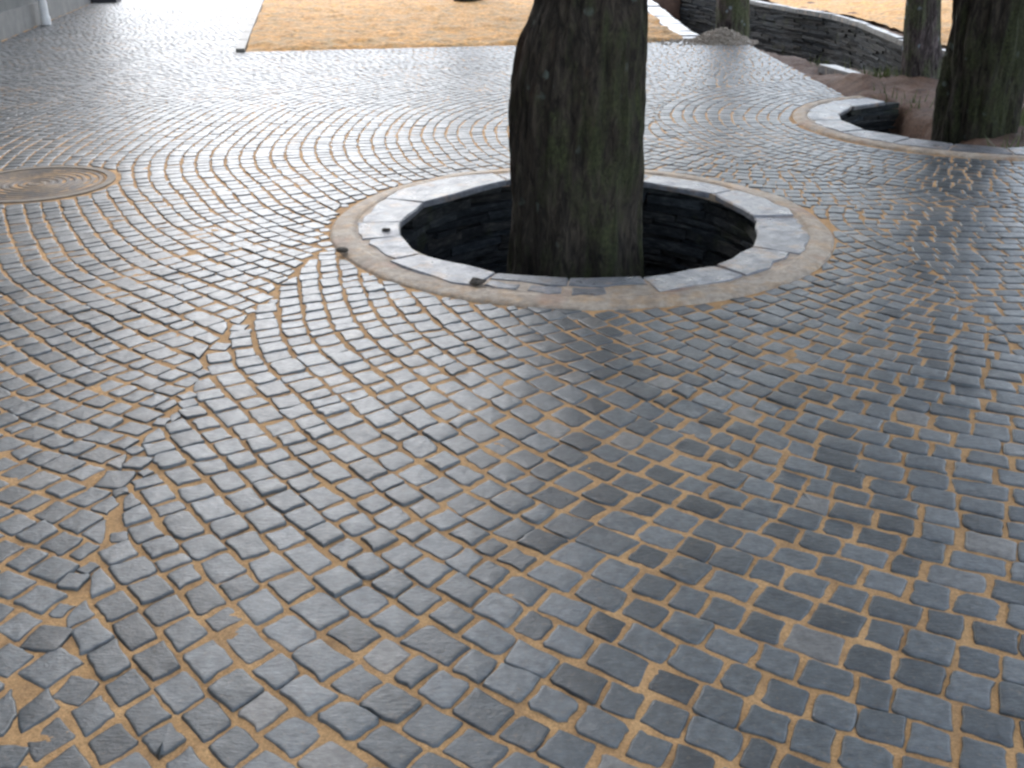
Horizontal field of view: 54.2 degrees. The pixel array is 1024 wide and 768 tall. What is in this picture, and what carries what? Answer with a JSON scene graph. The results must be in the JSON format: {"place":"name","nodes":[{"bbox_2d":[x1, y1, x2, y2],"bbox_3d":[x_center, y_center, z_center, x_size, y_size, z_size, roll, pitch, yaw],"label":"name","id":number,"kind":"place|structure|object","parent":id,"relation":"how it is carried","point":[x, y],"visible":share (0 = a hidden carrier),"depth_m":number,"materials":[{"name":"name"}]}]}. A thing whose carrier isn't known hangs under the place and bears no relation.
{"place":"outdoors","nodes":[
{"label":"outdoors","id":0,"kind":"place"},
{"bbox_2d":[246,0,682,51],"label":"sandy ground","id":1,"kind":"structure","parent":0,"point":[287,25],"depth_m":15.18,"materials":[{"name":"beige sand"}]},
{"bbox_2d":[454,0,477,1],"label":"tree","id":2,"kind":"object","parent":1,"relation":"on","point":[466,0],"visible":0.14,"depth_m":19.61,"materials":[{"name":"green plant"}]},
{"bbox_2d":[0,0,1023,767],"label":"pavement","id":3,"kind":"structure","parent":0,"point":[520,672],"depth_m":3.18,"materials":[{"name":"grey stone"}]},
{"bbox_2d":[0,166,115,203],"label":"manhole cover","id":4,"kind":"object","parent":3,"relation":"in","point":[48,188],"visible":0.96,"depth_m":6.24,"materials":[{"name":"metal"}]},
{"bbox_2d":[91,0,121,3],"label":"doorstep","id":5,"kind":"object","parent":3,"relation":"on","point":[101,1],"visible":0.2,"depth_m":19.48,"materials":[{"name":"stone"}]},
{"bbox_2d":[330,168,833,310],"bbox_3d":[0.362,-0.463,5.626,2.661,0.957,2.672,0,25,0],"label":"tree pit","id":6,"kind":"object","parent":3,"relation":"in","point":[447,235],"visible":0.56,"depth_m":5.53,"materials":[{"name":"stone"}]},
{"bbox_2d":[336,247,348,252],"bbox_3d":[-0.831,-0.656,4.901,0.064,0.027,0.044,0,25,0],"label":"clod","id":7,"kind":"object","parent":6,"relation":"on","point":[342,249],"visible":1,"depth_m":4.89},
{"bbox_2d":[469,277,485,285],"bbox_3d":[-0.152,-0.457,4.463,0.074,0.036,0.055,8,26,17],"label":"clod","id":8,"kind":"object","parent":6,"relation":"on","point":[474,281],"visible":1,"depth_m":4.45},
{"bbox_2d":[793,96,1023,160],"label":"tree pit","id":9,"kind":"object","parent":3,"relation":"in","point":[864,120],"visible":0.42,"depth_m":7.84,"materials":[{"name":"stone"}]},
{"bbox_2d":[512,0,1023,260],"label":"ground","id":10,"kind":"structure","parent":0,"point":[915,122],"depth_m":9.62,"materials":[{"name":"brown soil"}]},
{"bbox_2d":[0,0,90,40],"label":"building","id":11,"kind":"structure","parent":10,"relation":"on","point":[18,17],"depth_m":14.77,"materials":[{"name":"concrete"}]},
{"bbox_2d":[37,0,50,24],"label":"drainpipe","id":12,"kind":"object","parent":11,"relation":"attached to","point":[45,18],"visible":1,"depth_m":15.24,"materials":[{"name":"white paint"}]},
{"bbox_2d":[236,0,263,52],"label":"kerb","id":13,"kind":"structure","parent":10,"relation":"on","point":[243,42],"depth_m":14.35,"materials":[{"name":"concrete"}]},
{"bbox_2d":[506,0,647,280],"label":"tree","id":14,"kind":"object","parent":10,"relation":"on","point":[576,109],"visible":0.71,"depth_m":4.95,"materials":[{"name":"brown plant"}]},
{"bbox_2d":[649,27,758,46],"bbox_3d":[2.503,-4.612,13.321,1.601,0.280,0.854,0,25,0],"label":"gravel heap","id":15,"kind":"object","parent":10,"relation":"on","point":[723,36],"visible":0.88,"depth_m":13.15,"materials":[{"name":"grey gravel"}]},
{"bbox_2d":[716,0,749,37],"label":"slim tree","id":16,"kind":"object","parent":10,"relation":"on","point":[734,15],"visible":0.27,"depth_m":14.51,"materials":[{"name":"brown plant"}]},
{"bbox_2d":[648,0,945,74],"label":"retaining wall","id":17,"kind":"structure","parent":10,"relation":"on","point":[806,34],"depth_m":17.36,"materials":[{"name":"stone"}]},
{"bbox_2d":[900,0,942,78],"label":"slim tree","id":18,"kind":"object","parent":10,"relation":"on","point":[922,51],"visible":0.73,"depth_m":10.47,"materials":[{"name":"brown plant"}]},
{"bbox_2d":[931,0,1023,144],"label":"tree","id":19,"kind":"object","parent":10,"relation":"on","point":[979,93],"visible":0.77,"depth_m":7.64,"materials":[{"name":"brown plant"}]},
{"bbox_2d":[769,0,952,45],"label":"sandy ground","id":20,"kind":"structure","parent":0,"point":[890,13],"depth_m":17.30,"materials":[{"name":"beige sand"}]},
{"bbox_2d":[810,52,1023,147],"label":"grass","id":21,"kind":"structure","parent":0,"point":[885,74],"depth_m":9.40,"materials":[{"name":"brown plant"}]}
]}

